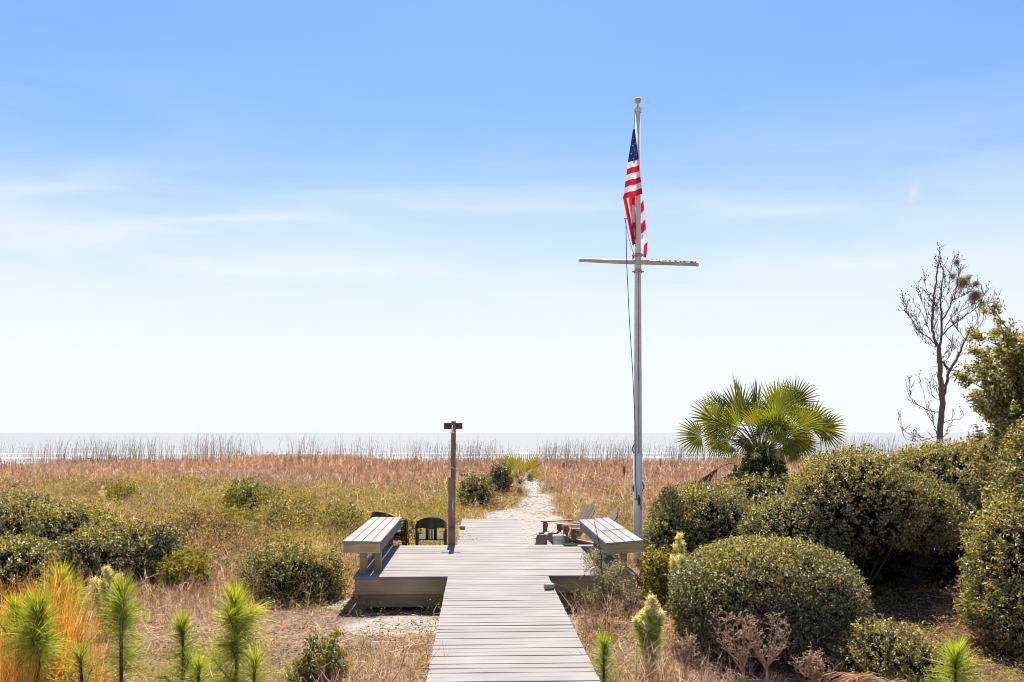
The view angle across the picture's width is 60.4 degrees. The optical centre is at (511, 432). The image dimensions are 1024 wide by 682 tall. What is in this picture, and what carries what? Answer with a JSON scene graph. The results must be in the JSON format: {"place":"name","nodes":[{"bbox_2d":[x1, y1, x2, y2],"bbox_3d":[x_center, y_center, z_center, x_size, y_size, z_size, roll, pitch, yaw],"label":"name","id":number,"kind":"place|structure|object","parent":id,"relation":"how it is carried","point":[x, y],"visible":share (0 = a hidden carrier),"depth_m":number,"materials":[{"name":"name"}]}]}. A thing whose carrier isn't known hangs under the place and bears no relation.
{"place":"outdoors","nodes":[
{"label":"outdoors","id":0,"kind":"place"},
{"bbox_2d":[0,433,991,467],"bbox_3d":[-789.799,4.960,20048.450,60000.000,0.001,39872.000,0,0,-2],"label":"sea","id":1,"kind":"structure","parent":0,"point":[519,442],"depth_m":497.92,"materials":[{"name":"grey liquid"}]},
{"bbox_2d":[0,452,919,464],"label":"surf","id":2,"kind":"structure","parent":1,"relation":"on","point":[369,453],"depth_m":199.59,"materials":[{"name":"liquid"}]},
{"bbox_2d":[0,459,1023,681],"bbox_3d":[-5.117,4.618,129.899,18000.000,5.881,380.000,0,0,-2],"label":"ground","id":3,"kind":"structure","parent":0,"point":[395,620],"depth_m":12.56,"materials":[{"name":"beige sand"}]},
{"bbox_2d":[0,572,59,681],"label":"grass tussock","id":4,"kind":"object","parent":3,"relation":"on","point":[14,591],"depth_m":8.16,"materials":[{"name":"orange plant"}]},
{"bbox_2d":[0,597,63,681],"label":"grass tussock","id":5,"kind":"object","parent":3,"relation":"on","point":[16,674],"depth_m":7.18,"materials":[{"name":"orange plant"}]},
{"bbox_2d":[0,584,64,681],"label":"ornamental grass","id":6,"kind":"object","parent":3,"relation":"on","point":[13,606],"depth_m":7.57,"materials":[{"name":"green plant"}]},
{"bbox_2d":[0,532,69,618],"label":"shrub","id":7,"kind":"object","parent":3,"relation":"on","point":[15,556],"visible":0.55,"depth_m":12.36,"materials":[{"name":"green plant"}]},
{"bbox_2d":[0,581,81,681],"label":"pine sapling","id":8,"kind":"object","parent":3,"relation":"on","point":[37,609],"visible":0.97,"depth_m":7.25,"materials":[{"name":"green plant"}]},
{"bbox_2d":[0,485,120,559],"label":"shrub","id":9,"kind":"object","parent":3,"relation":"on","point":[52,520],"visible":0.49,"depth_m":14.75,"materials":[{"name":"green plant"}]},
{"bbox_2d":[0,532,133,681],"bbox_3d":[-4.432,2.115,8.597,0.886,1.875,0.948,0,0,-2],"label":"ornamental grass","id":10,"kind":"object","parent":3,"relation":"on","point":[60,571],"depth_m":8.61,"materials":[{"name":"orange plant"}]},
{"bbox_2d":[48,634,114,681],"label":"pine sapling","id":11,"kind":"object","parent":3,"relation":"on","point":[79,657],"visible":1,"depth_m":7.30,"materials":[{"name":"green plant"}]},
{"bbox_2d":[98,486,107,504],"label":"groundsel bush","id":12,"kind":"object","parent":3,"relation":"on","point":[102,493],"visible":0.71,"depth_m":28.99,"materials":[{"name":"beige plant"}]},
{"bbox_2d":[89,562,123,635],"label":"groundsel bush","id":13,"kind":"object","parent":3,"relation":"on","point":[106,573],"visible":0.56,"depth_m":11.20,"materials":[{"name":"green plant"}]},
{"bbox_2d":[51,513,162,598],"bbox_3d":[-6.666,2.035,14.708,1.608,1.318,2.378,0,0,-2],"label":"shrub","id":14,"kind":"object","parent":3,"relation":"on","point":[122,547],"visible":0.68,"depth_m":14.19,"materials":[{"name":"green plant"}]},
{"bbox_2d":[59,596,162,681],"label":"grass tussock","id":15,"kind":"object","parent":3,"relation":"on","point":[98,670],"depth_m":7.72,"materials":[{"name":"orange plant"}]},
{"bbox_2d":[99,477,143,505],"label":"shrub","id":16,"kind":"object","parent":3,"relation":"on","point":[132,488],"visible":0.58,"depth_m":30.91,"materials":[{"name":"green plant"}]},
{"bbox_2d":[88,565,164,681],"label":"pine sapling","id":17,"kind":"object","parent":3,"relation":"on","point":[123,603],"visible":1,"depth_m":7.57,"materials":[{"name":"green plant"}]},
{"bbox_2d":[136,520,185,589],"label":"shrub","id":18,"kind":"object","parent":3,"relation":"on","point":[165,539],"visible":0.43,"depth_m":14.89,"materials":[{"name":"green plant"}]},
{"bbox_2d":[142,606,218,681],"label":"pine sapling","id":19,"kind":"object","parent":3,"relation":"on","point":[182,628],"visible":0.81,"depth_m":7.78,"materials":[{"name":"green plant"}]},
{"bbox_2d":[150,541,216,592],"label":"shrub","id":20,"kind":"object","parent":3,"relation":"on","point":[183,561],"visible":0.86,"depth_m":14.44,"materials":[{"name":"green plant"}]},
{"bbox_2d":[177,646,223,681],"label":"pine sapling","id":21,"kind":"object","parent":3,"relation":"on","point":[197,665],"visible":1,"depth_m":7.29,"materials":[{"name":"green plant"}]},
{"bbox_2d":[161,505,246,545],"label":"shrub","id":22,"kind":"object","parent":3,"relation":"on","point":[192,517],"visible":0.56,"depth_m":19.38,"materials":[{"name":"green plant"}]},
{"bbox_2d":[199,501,265,538],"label":"shrub","id":23,"kind":"object","parent":3,"relation":"on","point":[225,509],"visible":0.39,"depth_m":20.92,"materials":[{"name":"green plant"}]},
{"bbox_2d":[193,576,282,681],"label":"pine sapling","id":24,"kind":"object","parent":3,"relation":"on","point":[242,618],"visible":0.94,"depth_m":7.64,"materials":[{"name":"green plant"}]},
{"bbox_2d":[208,474,280,517],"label":"shrub","id":25,"kind":"object","parent":3,"relation":"on","point":[237,486],"visible":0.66,"depth_m":26.75,"materials":[{"name":"green plant"}]},
{"bbox_2d":[230,638,275,681],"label":"pine sapling","id":26,"kind":"object","parent":3,"relation":"on","point":[254,662],"visible":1,"depth_m":7.39,"materials":[{"name":"green plant"}]},
{"bbox_2d":[254,484,290,503],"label":"shrub","id":27,"kind":"object","parent":3,"relation":"on","point":[269,488],"visible":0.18,"depth_m":29.96,"materials":[{"name":"green plant"}]},
{"bbox_2d":[221,531,350,605],"bbox_3d":[-3.533,2.145,14.067,1.962,1.140,1.666,0,0,-45],"label":"shrub","id":28,"kind":"object","parent":3,"relation":"on","point":[283,574],"visible":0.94,"depth_m":13.76,"materials":[{"name":"green plant"}]},
{"bbox_2d":[259,495,323,532],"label":"shrub","id":29,"kind":"object","parent":3,"relation":"on","point":[286,508],"visible":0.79,"depth_m":22.73,"materials":[{"name":"green plant"}]},
{"bbox_2d":[282,625,352,681],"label":"shrub","id":30,"kind":"object","parent":3,"relation":"on","point":[322,657],"visible":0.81,"depth_m":8.56,"materials":[{"name":"green plant"}]},
{"bbox_2d":[313,498,366,534],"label":"shrub","id":31,"kind":"object","parent":3,"relation":"on","point":[329,510],"visible":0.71,"depth_m":21.81,"materials":[{"name":"green plant"}]},
{"bbox_2d":[369,519,404,544],"bbox_3d":[-2.581,2.132,17.713,0.630,0.860,0.704,0,0,29],"label":"plastic chair","id":32,"kind":"object","parent":3,"relation":"on","point":[402,535],"visible":0.07,"depth_m":17.77,"materials":[{"name":"black plastic"}]},
{"bbox_2d":[367,515,406,555],"bbox_3d":[-2.552,2.062,17.735,0.630,0.860,0.704,0,0,29],"label":"plastic chair","id":33,"kind":"object","parent":32,"relation":"on","point":[396,534],"visible":0.17,"depth_m":17.77,"materials":[{"name":"black plastic"}]},
{"bbox_2d":[371,511,408,545],"bbox_3d":[-2.522,1.992,17.756,0.630,0.860,0.704,0,0,29],"label":"plastic chair","id":34,"kind":"object","parent":33,"relation":"on","point":[383,514],"visible":0.15,"depth_m":17.53,"materials":[{"name":"black plastic"}]},
{"bbox_2d":[395,512,424,540],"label":"shrub","id":35,"kind":"object","parent":3,"relation":"on","point":[410,523],"visible":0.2,"depth_m":20.37,"materials":[{"name":"green plant"}]},
{"bbox_2d":[415,517,446,544],"bbox_3d":[-1.598,2.069,17.408,0.630,0.860,0.704,0,0,-6],"label":"plastic chair","id":36,"kind":"object","parent":3,"relation":"on","point":[431,523],"visible":0.92,"depth_m":17.18,"materials":[{"name":"black plastic"}]},
{"bbox_2d":[0,430,951,478],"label":"sea oats","id":37,"kind":"object","parent":3,"relation":"on","point":[568,451],"visible":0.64,"depth_m":55.05,"materials":[{"name":"brown plant"}]},
{"bbox_2d":[456,471,497,509],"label":"shrub","id":38,"kind":"object","parent":3,"relation":"on","point":[483,488],"visible":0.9,"depth_m":28.68,"materials":[{"name":"green plant"}]},
{"bbox_2d":[457,519,528,544],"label":"boardwalk","id":39,"kind":"structure","parent":3,"relation":"on","point":[495,531],"depth_m":20.55,"materials":[{"name":"grey wood"}]},
{"bbox_2d":[353,545,637,610],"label":"deck platform","id":40,"kind":"structure","parent":3,"relation":"on","point":[414,575],"depth_m":13.69,"materials":[{"name":"grey wood"}]},
{"bbox_2d":[342,517,401,573],"bbox_3d":[-2.344,1.885,15.166,0.566,0.509,3.827,0,0,-2],"label":"bench","id":41,"kind":"object","parent":40,"relation":"on","point":[374,535],"visible":1,"depth_m":13.69,"materials":[{"name":"grey wood"}]},
{"bbox_2d":[444,421,461,544],"bbox_3d":[-1.127,1.160,16.801,0.355,2.760,0.291,0,0,-2],"label":"shower post","id":42,"kind":"object","parent":40,"relation":"on","point":[453,426],"visible":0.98,"depth_m":16.77,"materials":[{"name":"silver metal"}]},
{"bbox_2d":[562,534,577,545],"bbox_3d":[1.105,2.027,16.720,0.293,0.222,0.181,0,0,-8],"label":"crate","id":43,"kind":"object","parent":40,"relation":"on","point":[571,543],"visible":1,"depth_m":16.65,"materials":[{"name":"grey plastic"}]},
{"bbox_2d":[579,517,642,573],"bbox_3d":[1.627,1.878,15.003,0.567,0.524,3.546,0,0,-2],"label":"bench","id":44,"kind":"object","parent":40,"relation":"on","point":[616,538],"visible":0.98,"depth_m":13.96,"materials":[{"name":"grey wood"}]},
{"bbox_2d":[487,456,512,494],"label":"shrub","id":45,"kind":"object","parent":3,"relation":"on","point":[499,476],"visible":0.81,"depth_m":34.74,"materials":[{"name":"green plant"}]},
{"bbox_2d":[0,447,1023,681],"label":"dune grass","id":46,"kind":"structure","parent":3,"relation":"on","point":[326,466],"depth_m":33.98,"materials":[{"name":"beige plant"}]},
{"bbox_2d":[0,459,1023,681],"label":"leafy undergrowth","id":47,"kind":"object","parent":3,"relation":"on","point":[420,507],"visible":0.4,"depth_m":24.60,"materials":[{"name":"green plant"}]},
{"bbox_2d":[426,576,600,681],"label":"boardwalk","id":48,"kind":"structure","parent":3,"relation":"on","point":[505,629],"depth_m":9.25,"materials":[{"name":"grey wood"}]},
{"bbox_2d":[544,583,554,589],"bbox_3d":[0.507,2.099,12.001,0.133,0.098,0.101,0,0,-17],"label":"path light","id":49,"kind":"object","parent":48,"relation":"on","point":[549,586],"visible":1,"depth_m":11.97,"materials":[{"name":"silver metal"}]},
{"bbox_2d":[501,450,545,492],"bbox_3d":[0.390,1.595,34.981,2.057,1.904,1.284,0,0,-2],"label":"fan palm","id":50,"kind":"object","parent":3,"relation":"on","point":[527,466],"visible":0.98,"depth_m":35.03,"materials":[{"name":"green plant"}]},
{"bbox_2d":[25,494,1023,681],"bbox_3d":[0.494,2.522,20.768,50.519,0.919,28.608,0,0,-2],"label":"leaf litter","id":51,"kind":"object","parent":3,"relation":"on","point":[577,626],"visible":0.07,"depth_m":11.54,"materials":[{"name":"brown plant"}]},
{"bbox_2d":[535,530,561,544],"bbox_3d":[0.735,2.155,17.701,0.530,0.350,0.460,0,0,8],"label":"footstool","id":52,"kind":"object","parent":3,"relation":"on","point":[541,538],"visible":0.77,"depth_m":17.50,"materials":[{"name":"wood"}]},
{"bbox_2d":[553,534,565,544],"bbox_3d":[0.920,2.290,17.147,0.264,0.600,0.262,0,0,-2],"label":"plastic bin","id":53,"kind":"object","parent":3,"relation":"on","point":[558,539],"visible":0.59,"depth_m":17.05,"materials":[{"name":"plastic"}]},
{"bbox_2d":[540,503,594,544],"bbox_3d":[1.262,1.991,18.769,1.062,0.938,0.820,0,0,-28],"label":"adirondack chair","id":54,"kind":"object","parent":3,"relation":"on","point":[587,511],"visible":0.41,"depth_m":18.85,"materials":[{"name":"brown wood"}]},
{"bbox_2d":[562,507,618,555],"bbox_3d":[1.610,1.971,17.581,1.062,0.938,0.820,0,0,-12],"label":"adirondack chair","id":55,"kind":"object","parent":3,"relation":"on","point":[612,515],"visible":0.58,"depth_m":17.54,"materials":[{"name":"brown wood"}]},
{"bbox_2d":[584,628,624,681],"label":"pine sapling","id":56,"kind":"object","parent":3,"relation":"on","point":[605,643],"visible":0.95,"depth_m":7.99,"materials":[{"name":"green plant"}]},
{"bbox_2d":[574,521,649,621],"bbox_3d":[1.351,1.996,12.375,1.026,1.502,0.938,0,0,-29],"label":"sapling","id":57,"kind":"object","parent":3,"relation":"on","point":[604,587],"visible":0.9,"depth_m":12.34,"materials":[{"name":"green plant"}]},
{"bbox_2d":[578,97,698,559],"bbox_3d":[2.519,-1.948,17.544,2.402,9.516,0.293,0,0,-2],"label":"flagpole","id":58,"kind":"object","parent":3,"relation":"on","point":[637,262],"visible":0.96,"depth_m":17.53,"materials":[{"name":"metal"}]},
{"bbox_2d":[623,129,647,259],"bbox_3d":[2.511,-4.725,17.513,0.575,2.581,0.327,0,0,-34],"label":"flag","id":59,"kind":"object","parent":58,"relation":"on","point":[633,188],"visible":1,"depth_m":17.48,"materials":[{"name":"fabric"}]},
{"bbox_2d":[630,593,667,674],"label":"groundsel bush","id":60,"kind":"object","parent":3,"relation":"on","point":[649,618],"visible":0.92,"depth_m":9.46,"materials":[{"name":"green plant"}]},
{"bbox_2d":[632,536,674,607],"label":"shrub","id":61,"kind":"object","parent":3,"relation":"on","point":[656,558],"visible":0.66,"depth_m":13.29,"materials":[{"name":"green plant"}]},
{"bbox_2d":[666,530,686,623],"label":"groundsel bush","id":62,"kind":"object","parent":3,"relation":"on","point":[679,549],"visible":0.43,"depth_m":11.78,"materials":[{"name":"green plant"}]},
{"bbox_2d":[664,630,699,681],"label":"dead weed","id":63,"kind":"object","parent":3,"relation":"on","point":[691,641],"visible":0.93,"depth_m":8.81,"materials":[{"name":"brown plant"}]},
{"bbox_2d":[639,479,755,599],"bbox_3d":[3.134,1.781,14.563,2.110,2.060,2.123,0,0,-2],"label":"shrub","id":64,"kind":"object","parent":3,"relation":"on","point":[704,514],"visible":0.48,"depth_m":13.96,"materials":[{"name":"green plant"}]},
{"bbox_2d":[687,663,748,681],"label":"dead weed","id":65,"kind":"object","parent":3,"relation":"on","point":[710,671],"visible":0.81,"depth_m":8.35,"materials":[{"name":"brown plant"}]},
{"bbox_2d":[708,608,758,681],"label":"dead weed","id":66,"kind":"object","parent":3,"relation":"on","point":[743,652],"visible":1,"depth_m":8.79,"materials":[{"name":"brown plant"}]},
{"bbox_2d":[723,446,789,488],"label":"vine thicket","id":67,"kind":"object","parent":3,"relation":"on","point":[763,462],"visible":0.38,"depth_m":17.72,"materials":[{"name":"green plant"}]},
{"bbox_2d":[715,466,801,511],"bbox_3d":[4.831,1.659,16.832,2.635,2.106,2.450,0,0,-2],"label":"shrub","id":68,"kind":"object","parent":3,"relation":"on","point":[761,491],"visible":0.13,"depth_m":16.45,"materials":[{"name":"green plant"}]},
{"bbox_2d":[675,375,848,474],"bbox_3d":[5.139,0.662,18.085,2.887,3.849,2.697,0,0,41],"label":"fan palm","id":69,"kind":"object","parent":3,"relation":"on","point":[777,408],"visible":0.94,"depth_m":17.80,"materials":[{"name":"green plant"}]},
{"bbox_2d":[686,462,735,492],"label":"dead palm frond","id":70,"kind":"object","parent":69,"relation":"hanging from","point":[705,478],"visible":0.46,"depth_m":17.56,"materials":[{"name":"brown plant"}]},
{"bbox_2d":[738,611,790,681],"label":"dead weed","id":71,"kind":"object","parent":3,"relation":"on","point":[763,660],"visible":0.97,"depth_m":8.89,"materials":[{"name":"brown plant"}]},
{"bbox_2d":[666,531,872,671],"bbox_3d":[3.016,1.944,10.454,2.321,1.496,2.205,0,0,-2],"label":"clipped shrub","id":72,"kind":"object","parent":3,"relation":"on","point":[816,593],"visible":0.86,"depth_m":9.71,"materials":[{"name":"green plant"}]},
{"bbox_2d":[788,642,842,681],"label":"dead weed","id":73,"kind":"object","parent":3,"relation":"on","point":[818,662],"visible":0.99,"depth_m":8.87,"materials":[{"name":"brown plant"}]},
{"bbox_2d":[733,442,971,596],"bbox_3d":[5.706,1.386,14.061,4.647,2.558,2.832,0,0,-25],"label":"shrub","id":74,"kind":"object","parent":3,"relation":"on","point":[883,521],"visible":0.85,"depth_m":13.19,"materials":[{"name":"green plant"}]},
{"bbox_2d":[820,671,892,681],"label":"dead palm frond","id":75,"kind":"object","parent":3,"relation":"on","point":[864,677],"visible":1,"depth_m":8.16,"materials":[{"name":"brown plant"}]},
{"bbox_2d":[881,676,906,681],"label":"dead palm frond","id":76,"kind":"object","parent":3,"relation":"on","point":[894,680],"visible":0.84,"depth_m":8.25,"materials":[{"name":"brown plant"}]},
{"bbox_2d":[821,609,979,681],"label":"shrub","id":77,"kind":"object","parent":3,"relation":"on","point":[883,648],"visible":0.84,"depth_m":9.10,"materials":[{"name":"green plant"}]},
{"bbox_2d":[875,430,999,503],"bbox_3d":[8.050,1.291,16.158,3.333,2.737,2.763,0,0,-2],"label":"shrub","id":78,"kind":"object","parent":3,"relation":"on","point":[942,460],"visible":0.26,"depth_m":15.54,"materials":[{"name":"green plant"}]},
{"bbox_2d":[897,242,1001,451],"bbox_3d":[10.943,-1.960,22.059,2.850,5.578,1.066,0,0,-2],"label":"bare tree","id":79,"kind":"object","parent":3,"relation":"on","point":[974,295],"visible":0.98,"depth_m":22.01,"materials":[{"name":"brown plant"}]},
{"bbox_2d":[915,629,991,681],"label":"pine sapling","id":80,"kind":"object","parent":3,"relation":"on","point":[953,654],"visible":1,"depth_m":8.29,"materials":[{"name":"green plant"}]},
{"bbox_2d":[914,479,994,586],"bbox_3d":[7.677,1.710,14.963,2.088,1.894,1.522,0,0,23],"label":"shrub","id":81,"kind":"object","parent":3,"relation":"on","point":[949,570],"visible":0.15,"depth_m":14.67,"materials":[{"name":"green plant"}]},
{"bbox_2d":[945,407,1023,657],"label":"shrub","id":82,"kind":"object","parent":3,"relation":"on","point":[992,588],"visible":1,"depth_m":10.50,"materials":[{"name":"green plant"}]},
{"bbox_2d":[946,298,1023,501],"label":"tree","id":83,"kind":"object","parent":3,"relation":"on","point":[1000,404],"visible":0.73,"depth_m":12.63,"materials":[{"name":"green plant"}]},
{"bbox_2d":[0,0,1023,432],"label":"sky","id":84,"kind":"structure","parent":0,"point":[217,216],"materials":[{"name":"blue"}]}
]}

